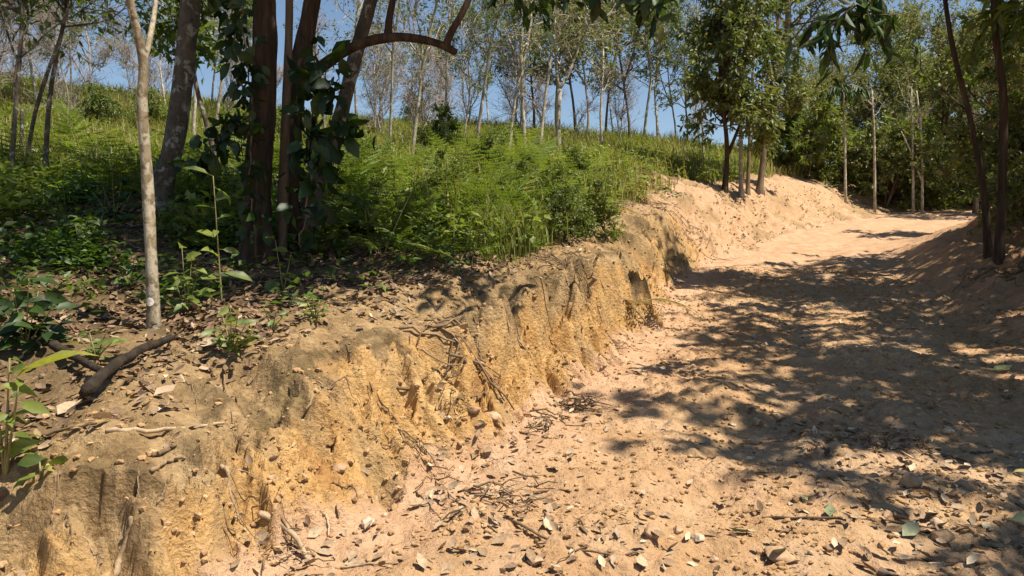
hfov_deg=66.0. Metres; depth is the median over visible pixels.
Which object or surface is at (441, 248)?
fern
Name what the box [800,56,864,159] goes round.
forest tree
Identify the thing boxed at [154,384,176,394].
fallen leaf
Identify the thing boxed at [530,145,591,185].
fern
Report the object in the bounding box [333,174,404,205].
fern
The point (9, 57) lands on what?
bare tree
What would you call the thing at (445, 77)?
slender tree
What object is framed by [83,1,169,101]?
bare tree
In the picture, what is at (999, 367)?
fallen leaf
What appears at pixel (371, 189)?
bush
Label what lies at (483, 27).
leafy tree
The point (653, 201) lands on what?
dead fern
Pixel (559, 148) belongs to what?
fern
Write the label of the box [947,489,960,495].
stone
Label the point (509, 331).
exposed root
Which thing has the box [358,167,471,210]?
fern
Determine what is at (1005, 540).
stone
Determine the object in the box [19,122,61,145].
fern
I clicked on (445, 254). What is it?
fern
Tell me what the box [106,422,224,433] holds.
stick
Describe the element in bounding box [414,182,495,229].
fern
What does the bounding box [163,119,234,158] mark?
fern
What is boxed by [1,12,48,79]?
bare tree
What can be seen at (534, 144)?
fern
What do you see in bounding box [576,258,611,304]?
exposed root
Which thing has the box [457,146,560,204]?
fern
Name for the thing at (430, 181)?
bush
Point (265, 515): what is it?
stick
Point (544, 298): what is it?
exposed root
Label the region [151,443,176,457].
stick
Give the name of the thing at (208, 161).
climbing vine
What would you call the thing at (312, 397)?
exposed root
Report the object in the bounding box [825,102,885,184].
bush
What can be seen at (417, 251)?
leafy plant
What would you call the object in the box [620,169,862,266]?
leaf litter
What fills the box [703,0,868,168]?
tall tree
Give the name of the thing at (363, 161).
fern
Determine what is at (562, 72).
leafy tree
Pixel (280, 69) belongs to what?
bare tree
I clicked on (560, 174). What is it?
bush
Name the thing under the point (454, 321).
twig heap
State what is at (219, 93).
slender tree
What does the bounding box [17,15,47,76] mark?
bare tree
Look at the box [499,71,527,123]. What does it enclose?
bare tree
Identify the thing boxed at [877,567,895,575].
stone
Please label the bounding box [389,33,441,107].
leafy tree
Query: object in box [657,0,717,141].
leafy tree
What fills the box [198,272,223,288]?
leafy plant
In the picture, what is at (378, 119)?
bare tree
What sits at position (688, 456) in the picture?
stick
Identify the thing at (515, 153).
fern
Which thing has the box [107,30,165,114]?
bare tree
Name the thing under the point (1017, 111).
bush
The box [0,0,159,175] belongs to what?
slim tree
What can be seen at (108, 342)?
leafy plant
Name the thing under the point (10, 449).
leafy plant
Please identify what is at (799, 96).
leafy tree
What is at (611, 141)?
grass
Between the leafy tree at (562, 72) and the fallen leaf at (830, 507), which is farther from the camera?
the leafy tree at (562, 72)
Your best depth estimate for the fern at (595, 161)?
13.87 m
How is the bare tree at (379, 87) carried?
on the ground at (130, 446)
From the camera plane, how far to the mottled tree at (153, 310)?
5.10 m
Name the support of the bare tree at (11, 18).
on the ground at (130, 446)
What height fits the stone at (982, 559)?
0.045 m
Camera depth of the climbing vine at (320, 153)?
6.63 m
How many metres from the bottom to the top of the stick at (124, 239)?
0.258 m
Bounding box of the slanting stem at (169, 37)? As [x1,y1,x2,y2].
[127,0,252,176]
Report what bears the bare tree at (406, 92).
on the ground at (130, 446)
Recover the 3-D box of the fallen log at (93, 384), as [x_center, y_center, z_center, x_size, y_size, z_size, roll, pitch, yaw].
[-1.969,0.381,4.028,0.128,0.204,0.888,0,2,0]
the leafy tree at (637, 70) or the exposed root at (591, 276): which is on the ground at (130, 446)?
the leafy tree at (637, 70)
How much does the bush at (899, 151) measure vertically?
4.085 m
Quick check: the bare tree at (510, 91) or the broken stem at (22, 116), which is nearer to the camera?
the broken stem at (22, 116)
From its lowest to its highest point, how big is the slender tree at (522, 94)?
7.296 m
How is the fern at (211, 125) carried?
on the ground at (130, 446)
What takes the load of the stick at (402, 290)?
on the ground at (130, 446)
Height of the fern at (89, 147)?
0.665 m
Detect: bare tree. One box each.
[0,0,47,65]
[0,1,41,84]
[0,2,84,121]
[0,5,23,98]
[0,22,24,71]
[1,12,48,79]
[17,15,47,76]
[28,4,91,87]
[34,1,87,84]
[63,33,135,105]
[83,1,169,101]
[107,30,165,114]
[148,41,175,94]
[211,7,250,117]
[276,62,283,107]
[293,6,338,99]
[352,14,411,134]
[358,22,409,130]
[389,44,429,126]
[392,0,450,125]
[423,51,477,132]
[425,47,459,116]
[444,0,511,128]
[472,28,530,125]
[474,26,555,128]
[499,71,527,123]
[512,65,555,124]
[529,65,567,128]
[568,60,632,137]
[599,56,645,139]
[674,84,715,139]
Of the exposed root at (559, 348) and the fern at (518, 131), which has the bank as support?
the exposed root at (559, 348)
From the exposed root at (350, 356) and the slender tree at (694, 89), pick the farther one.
the slender tree at (694, 89)
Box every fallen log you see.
[48,340,102,371]
[78,334,174,396]
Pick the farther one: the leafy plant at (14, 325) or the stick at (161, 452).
the leafy plant at (14, 325)
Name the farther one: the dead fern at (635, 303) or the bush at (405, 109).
the bush at (405, 109)
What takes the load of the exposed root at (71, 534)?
on the bank
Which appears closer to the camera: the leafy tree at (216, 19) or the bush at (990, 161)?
the bush at (990, 161)
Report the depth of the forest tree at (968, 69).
29.12 m
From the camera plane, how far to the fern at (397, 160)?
12.46 m
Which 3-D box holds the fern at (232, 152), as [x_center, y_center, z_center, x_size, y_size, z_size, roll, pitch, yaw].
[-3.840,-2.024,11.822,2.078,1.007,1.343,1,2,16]
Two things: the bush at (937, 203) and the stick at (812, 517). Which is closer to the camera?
the stick at (812, 517)
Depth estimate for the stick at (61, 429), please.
3.32 m
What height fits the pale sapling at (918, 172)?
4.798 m
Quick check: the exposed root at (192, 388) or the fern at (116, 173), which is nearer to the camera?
the exposed root at (192, 388)
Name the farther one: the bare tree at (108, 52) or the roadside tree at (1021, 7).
the bare tree at (108, 52)
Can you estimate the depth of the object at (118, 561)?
2.97 m
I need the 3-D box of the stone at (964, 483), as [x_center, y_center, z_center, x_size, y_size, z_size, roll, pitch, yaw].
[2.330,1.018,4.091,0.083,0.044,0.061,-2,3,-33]
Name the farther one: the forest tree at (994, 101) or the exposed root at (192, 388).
the forest tree at (994, 101)
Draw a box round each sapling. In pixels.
[181,166,253,304]
[816,84,869,202]
[851,80,893,212]
[883,62,935,213]
[901,75,938,213]
[947,72,991,213]
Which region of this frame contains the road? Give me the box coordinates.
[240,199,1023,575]
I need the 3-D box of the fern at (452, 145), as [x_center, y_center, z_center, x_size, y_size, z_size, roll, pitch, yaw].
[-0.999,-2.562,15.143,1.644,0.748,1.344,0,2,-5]
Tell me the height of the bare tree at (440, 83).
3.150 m
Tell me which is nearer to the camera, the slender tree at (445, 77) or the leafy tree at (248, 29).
the slender tree at (445, 77)
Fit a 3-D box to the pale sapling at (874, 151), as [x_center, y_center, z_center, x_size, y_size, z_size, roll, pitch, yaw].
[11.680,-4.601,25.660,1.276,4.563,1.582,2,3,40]
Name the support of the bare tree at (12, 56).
on the ground at (130, 446)
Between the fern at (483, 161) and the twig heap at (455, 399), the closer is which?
the twig heap at (455, 399)
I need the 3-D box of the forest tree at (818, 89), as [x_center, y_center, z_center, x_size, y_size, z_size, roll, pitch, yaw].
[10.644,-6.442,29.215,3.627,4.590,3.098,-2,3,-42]
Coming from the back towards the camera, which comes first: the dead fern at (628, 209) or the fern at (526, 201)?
the dead fern at (628, 209)
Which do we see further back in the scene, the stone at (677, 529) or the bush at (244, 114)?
the bush at (244, 114)
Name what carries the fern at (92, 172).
on the ground at (130, 446)
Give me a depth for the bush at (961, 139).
28.63 m
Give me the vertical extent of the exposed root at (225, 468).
0.258 m
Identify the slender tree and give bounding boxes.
[160,7,223,135]
[201,7,249,126]
[283,0,335,127]
[320,0,395,114]
[358,0,397,128]
[360,0,415,140]
[372,0,467,155]
[409,0,487,142]
[458,0,526,140]
[476,0,559,150]
[489,0,583,148]
[521,0,581,145]
[578,0,639,144]
[591,42,630,132]
[677,0,717,159]
[678,22,700,139]
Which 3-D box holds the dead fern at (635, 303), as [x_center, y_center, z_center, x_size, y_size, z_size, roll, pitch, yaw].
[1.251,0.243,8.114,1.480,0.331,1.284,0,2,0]
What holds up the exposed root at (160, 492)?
on the bank
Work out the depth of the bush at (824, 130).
26.51 m
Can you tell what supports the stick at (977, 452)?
on the road
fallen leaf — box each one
[57,400,75,414]
[92,412,111,417]
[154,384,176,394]
[200,337,215,345]
[307,526,322,537]
[526,556,543,565]
[543,518,551,530]
[636,554,647,565]
[643,522,660,538]
[730,528,747,531]
[764,546,795,562]
[772,548,785,552]
[824,504,835,515]
[902,522,918,535]
[992,365,1011,370]
[1012,512,1023,521]
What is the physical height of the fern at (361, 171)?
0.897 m
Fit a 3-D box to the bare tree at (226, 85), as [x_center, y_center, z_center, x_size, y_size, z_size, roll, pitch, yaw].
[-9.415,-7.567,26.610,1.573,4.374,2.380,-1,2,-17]
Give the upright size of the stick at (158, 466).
0.033 m
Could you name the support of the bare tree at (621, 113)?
on the ground at (130, 446)
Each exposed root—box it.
[51,470,70,520]
[57,512,86,575]
[82,536,135,575]
[122,471,142,541]
[140,460,171,525]
[173,376,197,412]
[215,365,240,437]
[219,464,269,531]
[305,375,365,418]
[332,481,357,496]
[344,344,354,372]
[369,381,439,448]
[398,491,441,519]
[399,335,410,378]
[426,479,470,510]
[505,307,520,357]
[530,276,554,336]
[548,334,569,366]
[557,267,585,307]
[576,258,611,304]
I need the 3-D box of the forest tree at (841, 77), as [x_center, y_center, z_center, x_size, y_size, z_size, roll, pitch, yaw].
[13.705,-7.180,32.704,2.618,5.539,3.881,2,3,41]
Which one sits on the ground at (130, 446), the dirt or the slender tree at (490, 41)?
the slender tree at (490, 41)
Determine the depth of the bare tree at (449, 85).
26.02 m
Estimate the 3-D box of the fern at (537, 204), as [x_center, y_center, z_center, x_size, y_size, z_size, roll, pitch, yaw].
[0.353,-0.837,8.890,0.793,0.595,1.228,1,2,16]
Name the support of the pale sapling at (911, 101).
on the ground at (130, 446)
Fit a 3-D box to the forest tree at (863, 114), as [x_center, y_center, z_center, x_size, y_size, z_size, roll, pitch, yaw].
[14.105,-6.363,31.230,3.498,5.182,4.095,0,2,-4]
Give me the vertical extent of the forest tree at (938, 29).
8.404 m
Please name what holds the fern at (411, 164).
on the ground at (130, 446)
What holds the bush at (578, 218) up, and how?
on the ground at (130, 446)
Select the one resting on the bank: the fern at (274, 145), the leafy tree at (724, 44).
the leafy tree at (724, 44)
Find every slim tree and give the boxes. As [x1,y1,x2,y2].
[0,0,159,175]
[1,0,115,174]
[24,0,172,173]
[29,0,120,106]
[277,0,292,256]
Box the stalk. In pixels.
[384,185,414,254]
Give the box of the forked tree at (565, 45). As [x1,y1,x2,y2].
[516,0,636,158]
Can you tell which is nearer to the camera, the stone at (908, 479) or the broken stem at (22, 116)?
the stone at (908, 479)
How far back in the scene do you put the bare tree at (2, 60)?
21.70 m
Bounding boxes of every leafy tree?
[0,0,60,101]
[0,0,60,106]
[35,0,134,101]
[120,0,174,105]
[202,5,252,111]
[208,6,284,109]
[344,46,398,122]
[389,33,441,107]
[415,7,473,98]
[429,0,515,134]
[456,0,511,120]
[476,0,554,123]
[492,0,588,127]
[496,0,609,131]
[505,0,614,134]
[510,0,633,129]
[572,0,676,144]
[589,2,683,135]
[612,0,697,142]
[615,0,703,134]
[621,8,693,136]
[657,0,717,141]
[664,0,788,193]
[676,11,785,195]
[706,0,786,195]
[737,0,833,195]
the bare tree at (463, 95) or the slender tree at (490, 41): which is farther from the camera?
the bare tree at (463, 95)
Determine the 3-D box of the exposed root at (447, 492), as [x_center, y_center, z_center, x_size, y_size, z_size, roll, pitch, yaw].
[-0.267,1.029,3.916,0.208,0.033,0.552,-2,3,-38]
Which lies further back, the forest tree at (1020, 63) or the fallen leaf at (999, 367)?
the forest tree at (1020, 63)
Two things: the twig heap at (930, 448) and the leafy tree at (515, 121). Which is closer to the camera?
the twig heap at (930, 448)
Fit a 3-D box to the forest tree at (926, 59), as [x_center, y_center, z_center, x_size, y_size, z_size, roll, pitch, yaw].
[18.826,-7.647,35.006,5.850,7.403,4.997,-2,3,-38]
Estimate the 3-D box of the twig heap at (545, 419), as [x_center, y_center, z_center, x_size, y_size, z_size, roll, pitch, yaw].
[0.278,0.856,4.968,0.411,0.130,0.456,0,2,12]
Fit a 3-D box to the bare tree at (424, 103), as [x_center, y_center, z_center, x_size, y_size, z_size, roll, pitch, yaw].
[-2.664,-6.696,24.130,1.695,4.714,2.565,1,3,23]
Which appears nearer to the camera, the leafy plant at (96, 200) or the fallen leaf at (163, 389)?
the fallen leaf at (163, 389)
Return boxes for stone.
[332,463,346,472]
[361,517,374,528]
[467,406,480,413]
[485,411,501,421]
[542,511,554,521]
[673,524,683,534]
[691,533,704,541]
[710,556,718,562]
[818,491,826,496]
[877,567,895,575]
[882,509,891,518]
[899,471,922,487]
[930,517,944,525]
[930,529,954,541]
[942,426,954,433]
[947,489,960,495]
[952,479,967,486]
[974,554,989,564]
[999,536,1010,544]
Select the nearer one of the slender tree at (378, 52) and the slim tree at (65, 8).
the slim tree at (65, 8)
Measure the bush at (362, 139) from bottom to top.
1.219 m
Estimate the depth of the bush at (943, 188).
27.10 m
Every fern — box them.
[0,119,60,175]
[0,155,85,194]
[17,105,76,142]
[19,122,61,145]
[28,114,164,166]
[32,91,125,152]
[40,140,135,173]
[58,155,133,176]
[62,136,194,203]
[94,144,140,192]
[152,113,302,186]
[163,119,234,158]
[184,136,277,170]
[187,112,243,143]
[229,130,345,171]
[241,134,279,155]
[302,141,409,190]
[303,133,387,195]
[322,161,445,237]
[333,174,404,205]
[339,165,462,205]
[340,224,412,256]
[343,138,396,178]
[348,164,399,195]
[353,141,426,168]
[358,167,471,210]
[374,225,450,257]
[376,131,413,157]
[385,151,483,176]
[388,148,450,177]
[394,162,428,187]
[403,225,498,268]
[409,123,507,169]
[410,114,465,149]
[411,144,448,164]
[412,232,471,260]
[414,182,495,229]
[415,165,548,206]
[417,129,460,157]
[422,164,480,205]
[423,130,503,158]
[436,164,547,218]
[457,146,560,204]
[457,164,505,187]
[461,146,540,180]
[462,133,489,146]
[468,122,582,159]
[472,118,549,150]
[476,185,553,231]
[484,120,536,142]
[496,139,530,165]
[502,121,535,146]
[503,136,558,167]
[506,141,566,169]
[514,185,569,230]
[515,138,562,150]
[522,136,628,181]
[529,147,614,179]
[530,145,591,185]
[530,168,591,189]
[538,184,629,206]
[582,186,627,203]
[606,206,648,221]
[614,298,709,324]
[616,185,667,209]
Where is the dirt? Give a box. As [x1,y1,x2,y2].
[0,198,699,575]
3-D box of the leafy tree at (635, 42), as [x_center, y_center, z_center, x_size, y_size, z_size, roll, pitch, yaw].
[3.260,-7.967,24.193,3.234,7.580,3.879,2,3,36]
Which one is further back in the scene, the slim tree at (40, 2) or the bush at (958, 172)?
the bush at (958, 172)
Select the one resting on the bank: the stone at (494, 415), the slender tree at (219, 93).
the stone at (494, 415)
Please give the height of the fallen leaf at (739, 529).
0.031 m
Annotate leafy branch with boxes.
[785,0,903,88]
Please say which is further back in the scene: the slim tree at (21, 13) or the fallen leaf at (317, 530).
the slim tree at (21, 13)
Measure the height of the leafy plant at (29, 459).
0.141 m
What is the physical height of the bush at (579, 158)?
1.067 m
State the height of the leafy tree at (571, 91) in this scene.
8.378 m
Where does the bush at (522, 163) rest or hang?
on the grass at (611, 141)
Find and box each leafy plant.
[0,276,78,353]
[0,350,97,475]
[12,451,68,489]
[62,220,102,251]
[67,329,127,359]
[82,171,141,222]
[162,242,216,316]
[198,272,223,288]
[199,307,262,355]
[258,303,287,328]
[262,236,303,291]
[291,296,329,321]
[393,245,429,266]
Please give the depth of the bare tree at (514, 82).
27.26 m
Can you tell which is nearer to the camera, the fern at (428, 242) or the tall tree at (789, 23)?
the fern at (428, 242)
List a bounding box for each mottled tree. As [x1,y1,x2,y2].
[126,0,161,329]
[153,0,200,214]
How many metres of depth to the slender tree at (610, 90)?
29.08 m
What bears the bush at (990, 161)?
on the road
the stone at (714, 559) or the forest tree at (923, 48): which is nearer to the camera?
the stone at (714, 559)
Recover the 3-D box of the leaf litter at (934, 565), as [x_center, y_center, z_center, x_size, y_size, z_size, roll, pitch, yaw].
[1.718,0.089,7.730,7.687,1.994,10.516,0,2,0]
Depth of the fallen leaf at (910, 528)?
3.53 m
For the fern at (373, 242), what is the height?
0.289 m
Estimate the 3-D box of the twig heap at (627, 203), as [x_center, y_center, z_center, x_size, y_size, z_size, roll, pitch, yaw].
[2.324,-1.084,13.750,3.077,1.428,1.733,0,2,0]
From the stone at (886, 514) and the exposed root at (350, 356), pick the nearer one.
the stone at (886, 514)
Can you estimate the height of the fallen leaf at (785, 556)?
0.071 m
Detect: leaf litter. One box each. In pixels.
[0,187,600,498]
[6,249,1023,575]
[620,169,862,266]
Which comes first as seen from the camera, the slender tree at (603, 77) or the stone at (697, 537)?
the stone at (697, 537)
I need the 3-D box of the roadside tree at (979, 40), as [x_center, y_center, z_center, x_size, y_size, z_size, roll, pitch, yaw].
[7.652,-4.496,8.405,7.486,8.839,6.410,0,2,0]
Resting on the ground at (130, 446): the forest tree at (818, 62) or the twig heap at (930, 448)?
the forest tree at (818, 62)
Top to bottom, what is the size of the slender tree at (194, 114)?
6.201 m
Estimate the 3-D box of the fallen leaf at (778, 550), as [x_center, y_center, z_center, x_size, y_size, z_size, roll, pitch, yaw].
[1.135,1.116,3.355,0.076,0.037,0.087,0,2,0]
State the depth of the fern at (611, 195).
11.73 m
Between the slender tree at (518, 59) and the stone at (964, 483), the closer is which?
the stone at (964, 483)
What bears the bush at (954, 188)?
on the bank
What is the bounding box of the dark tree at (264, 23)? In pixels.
[234,0,283,269]
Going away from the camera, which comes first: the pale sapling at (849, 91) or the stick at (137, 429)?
the stick at (137, 429)
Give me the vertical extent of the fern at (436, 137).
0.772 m
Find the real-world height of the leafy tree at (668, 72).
5.327 m
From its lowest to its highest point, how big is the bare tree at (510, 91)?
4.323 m
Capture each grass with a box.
[0,69,854,254]
[456,178,577,266]
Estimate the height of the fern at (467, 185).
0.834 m
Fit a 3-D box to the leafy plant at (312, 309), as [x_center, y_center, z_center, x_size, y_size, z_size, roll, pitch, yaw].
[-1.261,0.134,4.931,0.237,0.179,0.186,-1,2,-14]
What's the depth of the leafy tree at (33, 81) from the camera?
23.49 m
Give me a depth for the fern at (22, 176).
8.80 m
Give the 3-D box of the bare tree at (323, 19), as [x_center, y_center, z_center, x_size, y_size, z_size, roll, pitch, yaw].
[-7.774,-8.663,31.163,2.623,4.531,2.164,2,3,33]
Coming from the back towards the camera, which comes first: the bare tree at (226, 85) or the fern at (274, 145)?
the bare tree at (226, 85)
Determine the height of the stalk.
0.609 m
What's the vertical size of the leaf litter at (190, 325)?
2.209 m
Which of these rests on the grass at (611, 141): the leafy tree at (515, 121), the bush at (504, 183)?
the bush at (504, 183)
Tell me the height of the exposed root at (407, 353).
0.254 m
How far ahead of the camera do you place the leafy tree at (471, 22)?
21.02 m
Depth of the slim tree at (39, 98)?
10.88 m
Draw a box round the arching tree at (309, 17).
[277,0,678,251]
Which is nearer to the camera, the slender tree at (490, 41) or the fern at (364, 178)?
the fern at (364, 178)
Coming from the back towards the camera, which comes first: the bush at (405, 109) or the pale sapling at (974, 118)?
the bush at (405, 109)
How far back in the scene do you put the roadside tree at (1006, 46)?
12.83 m
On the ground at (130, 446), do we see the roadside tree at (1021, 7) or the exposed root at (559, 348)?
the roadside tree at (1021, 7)
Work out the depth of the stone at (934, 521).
3.65 m
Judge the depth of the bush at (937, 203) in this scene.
27.09 m
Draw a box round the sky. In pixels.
[0,0,1008,163]
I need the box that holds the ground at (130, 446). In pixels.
[0,88,902,555]
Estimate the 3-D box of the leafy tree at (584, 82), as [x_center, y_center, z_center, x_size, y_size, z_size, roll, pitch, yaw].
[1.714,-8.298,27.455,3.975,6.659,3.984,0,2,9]
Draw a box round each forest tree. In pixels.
[773,51,850,153]
[792,54,847,105]
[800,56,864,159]
[809,46,872,133]
[831,0,935,130]
[833,50,919,133]
[857,6,961,138]
[876,9,986,123]
[883,36,998,127]
[888,34,997,146]
[889,0,993,134]
[910,0,1023,212]
[925,4,1023,129]
[945,5,1023,167]
[966,0,1023,168]
[971,0,1023,113]
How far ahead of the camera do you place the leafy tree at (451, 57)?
30.39 m
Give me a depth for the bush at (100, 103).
22.47 m
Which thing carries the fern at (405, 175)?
on the ground at (130, 446)
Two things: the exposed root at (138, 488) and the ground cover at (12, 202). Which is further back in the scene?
the ground cover at (12, 202)
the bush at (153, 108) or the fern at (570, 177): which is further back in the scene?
the bush at (153, 108)
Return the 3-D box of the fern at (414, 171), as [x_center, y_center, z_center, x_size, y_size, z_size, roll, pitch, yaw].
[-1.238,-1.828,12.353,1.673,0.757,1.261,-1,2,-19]
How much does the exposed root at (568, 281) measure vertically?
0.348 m
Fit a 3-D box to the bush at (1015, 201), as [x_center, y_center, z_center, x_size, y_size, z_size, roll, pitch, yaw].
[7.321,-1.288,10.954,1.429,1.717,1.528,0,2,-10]
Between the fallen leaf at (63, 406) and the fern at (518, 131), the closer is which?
the fallen leaf at (63, 406)
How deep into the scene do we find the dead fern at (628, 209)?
11.86 m
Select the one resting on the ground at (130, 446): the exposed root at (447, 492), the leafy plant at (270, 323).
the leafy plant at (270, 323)
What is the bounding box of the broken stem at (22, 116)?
[19,108,23,150]
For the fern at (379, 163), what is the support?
on the ground at (130, 446)
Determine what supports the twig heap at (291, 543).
on the road
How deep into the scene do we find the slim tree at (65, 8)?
10.12 m
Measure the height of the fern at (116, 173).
0.786 m
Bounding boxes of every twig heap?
[204,481,334,575]
[353,373,453,474]
[387,470,557,520]
[396,312,514,409]
[437,367,484,420]
[519,408,587,437]
[526,246,650,351]
[546,390,611,410]
[615,197,746,266]
[628,198,739,260]
[822,425,952,454]
[951,248,1023,292]
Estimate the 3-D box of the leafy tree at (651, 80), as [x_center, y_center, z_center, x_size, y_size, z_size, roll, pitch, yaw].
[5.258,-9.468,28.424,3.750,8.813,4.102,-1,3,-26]
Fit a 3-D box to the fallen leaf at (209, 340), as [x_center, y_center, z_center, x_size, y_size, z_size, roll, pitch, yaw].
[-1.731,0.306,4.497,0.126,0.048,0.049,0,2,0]
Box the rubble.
[142,183,817,502]
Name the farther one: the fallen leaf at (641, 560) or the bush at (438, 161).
the bush at (438, 161)
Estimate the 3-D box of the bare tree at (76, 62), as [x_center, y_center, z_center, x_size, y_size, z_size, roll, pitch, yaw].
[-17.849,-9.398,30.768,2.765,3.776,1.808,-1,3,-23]
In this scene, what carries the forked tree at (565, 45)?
on the ground at (130, 446)
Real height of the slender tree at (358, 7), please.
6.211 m
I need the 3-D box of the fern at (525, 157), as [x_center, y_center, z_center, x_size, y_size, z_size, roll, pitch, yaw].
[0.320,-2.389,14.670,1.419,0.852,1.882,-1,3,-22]
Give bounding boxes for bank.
[0,179,924,575]
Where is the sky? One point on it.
(665, 120)
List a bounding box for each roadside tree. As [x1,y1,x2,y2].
[898,0,1023,215]
[943,0,992,258]
[958,0,1023,66]
[991,0,1007,264]
[1006,0,1023,85]
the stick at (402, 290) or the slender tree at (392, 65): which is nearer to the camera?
the stick at (402, 290)
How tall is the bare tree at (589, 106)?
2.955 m
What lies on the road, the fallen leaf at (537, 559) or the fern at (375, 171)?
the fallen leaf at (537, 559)
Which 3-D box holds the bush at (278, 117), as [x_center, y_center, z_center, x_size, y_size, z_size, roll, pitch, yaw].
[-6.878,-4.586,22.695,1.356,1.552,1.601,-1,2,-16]
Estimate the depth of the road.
4.99 m
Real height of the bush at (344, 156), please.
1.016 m
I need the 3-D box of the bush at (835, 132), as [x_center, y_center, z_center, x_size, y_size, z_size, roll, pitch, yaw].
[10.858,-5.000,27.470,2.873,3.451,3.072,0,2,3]
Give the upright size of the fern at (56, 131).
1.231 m
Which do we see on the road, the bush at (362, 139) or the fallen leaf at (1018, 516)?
the fallen leaf at (1018, 516)
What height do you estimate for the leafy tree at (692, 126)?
6.383 m
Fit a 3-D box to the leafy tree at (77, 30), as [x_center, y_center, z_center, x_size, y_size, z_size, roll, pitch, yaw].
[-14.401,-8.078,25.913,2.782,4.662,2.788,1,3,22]
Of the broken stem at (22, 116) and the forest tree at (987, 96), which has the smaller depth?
the broken stem at (22, 116)
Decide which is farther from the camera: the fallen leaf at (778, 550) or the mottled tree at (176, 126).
the mottled tree at (176, 126)
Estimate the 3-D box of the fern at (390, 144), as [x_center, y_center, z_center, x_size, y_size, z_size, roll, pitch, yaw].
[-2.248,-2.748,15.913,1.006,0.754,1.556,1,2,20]
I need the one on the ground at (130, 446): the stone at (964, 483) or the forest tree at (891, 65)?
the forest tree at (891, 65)
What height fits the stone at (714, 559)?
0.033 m
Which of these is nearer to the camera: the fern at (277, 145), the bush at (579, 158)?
the fern at (277, 145)
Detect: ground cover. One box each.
[0,73,860,255]
[0,151,508,312]
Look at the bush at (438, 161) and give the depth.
11.33 m
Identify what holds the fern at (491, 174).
on the ground at (130, 446)
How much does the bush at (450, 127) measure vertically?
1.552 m
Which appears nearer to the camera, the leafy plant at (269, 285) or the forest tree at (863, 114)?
the leafy plant at (269, 285)
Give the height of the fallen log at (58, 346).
0.107 m
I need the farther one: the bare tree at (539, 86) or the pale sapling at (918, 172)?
the bare tree at (539, 86)
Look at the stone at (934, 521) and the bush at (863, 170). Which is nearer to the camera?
the stone at (934, 521)
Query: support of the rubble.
on the bank
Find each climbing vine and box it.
[167,0,274,256]
[275,33,375,263]
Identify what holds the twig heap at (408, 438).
on the bank
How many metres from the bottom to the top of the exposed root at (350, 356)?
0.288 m
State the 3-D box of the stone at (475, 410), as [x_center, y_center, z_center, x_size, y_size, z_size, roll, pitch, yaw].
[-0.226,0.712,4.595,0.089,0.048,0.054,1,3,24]
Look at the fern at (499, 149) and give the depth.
15.19 m
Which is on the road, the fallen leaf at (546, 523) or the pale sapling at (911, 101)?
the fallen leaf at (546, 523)
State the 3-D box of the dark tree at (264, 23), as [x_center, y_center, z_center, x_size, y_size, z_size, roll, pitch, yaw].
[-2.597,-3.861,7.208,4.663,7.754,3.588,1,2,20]
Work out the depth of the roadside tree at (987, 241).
10.34 m
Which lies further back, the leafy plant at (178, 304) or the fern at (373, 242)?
the fern at (373, 242)
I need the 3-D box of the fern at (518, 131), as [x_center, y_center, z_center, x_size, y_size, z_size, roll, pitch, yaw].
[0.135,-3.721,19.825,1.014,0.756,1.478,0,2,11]
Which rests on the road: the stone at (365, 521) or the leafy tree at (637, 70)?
the stone at (365, 521)
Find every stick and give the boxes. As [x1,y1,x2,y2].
[30,422,96,439]
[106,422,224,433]
[109,232,144,254]
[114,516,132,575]
[150,456,185,472]
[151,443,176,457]
[257,510,313,564]
[323,512,329,536]
[330,562,391,568]
[389,283,415,297]
[512,519,642,566]
[591,276,649,326]
[687,455,716,458]
[762,516,929,528]
[970,450,993,453]
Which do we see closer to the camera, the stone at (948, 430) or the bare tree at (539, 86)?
the stone at (948, 430)
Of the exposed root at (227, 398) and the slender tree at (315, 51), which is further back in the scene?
the slender tree at (315, 51)
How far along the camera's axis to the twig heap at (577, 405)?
5.50 m
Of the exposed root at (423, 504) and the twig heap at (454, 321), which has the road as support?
the exposed root at (423, 504)
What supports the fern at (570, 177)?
on the ground at (130, 446)
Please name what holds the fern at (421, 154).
on the ground at (130, 446)
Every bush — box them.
[69,80,129,125]
[124,84,167,128]
[204,109,274,150]
[275,104,281,134]
[303,145,362,171]
[344,114,391,160]
[354,179,405,232]
[398,88,435,122]
[407,174,458,216]
[410,101,464,152]
[424,143,480,189]
[459,132,513,179]
[486,171,528,211]
[506,156,541,195]
[524,155,577,213]
[538,182,601,241]
[555,143,593,191]
[568,172,625,242]
[736,86,839,186]
[777,93,855,188]
[783,98,864,189]
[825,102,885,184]
[825,124,878,182]
[836,105,952,211]
[860,117,959,204]
[872,105,968,211]
[906,133,972,206]
[938,80,1023,223]
[940,133,973,204]
[946,117,993,207]
[947,122,1023,235]
[969,148,1023,245]
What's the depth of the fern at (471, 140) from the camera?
16.44 m
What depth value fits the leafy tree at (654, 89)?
29.19 m
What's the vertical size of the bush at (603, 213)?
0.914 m
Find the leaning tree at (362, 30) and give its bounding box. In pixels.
[300,0,377,243]
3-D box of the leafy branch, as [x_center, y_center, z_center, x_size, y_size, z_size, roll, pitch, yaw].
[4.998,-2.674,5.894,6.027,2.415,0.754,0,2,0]
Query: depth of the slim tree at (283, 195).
7.03 m

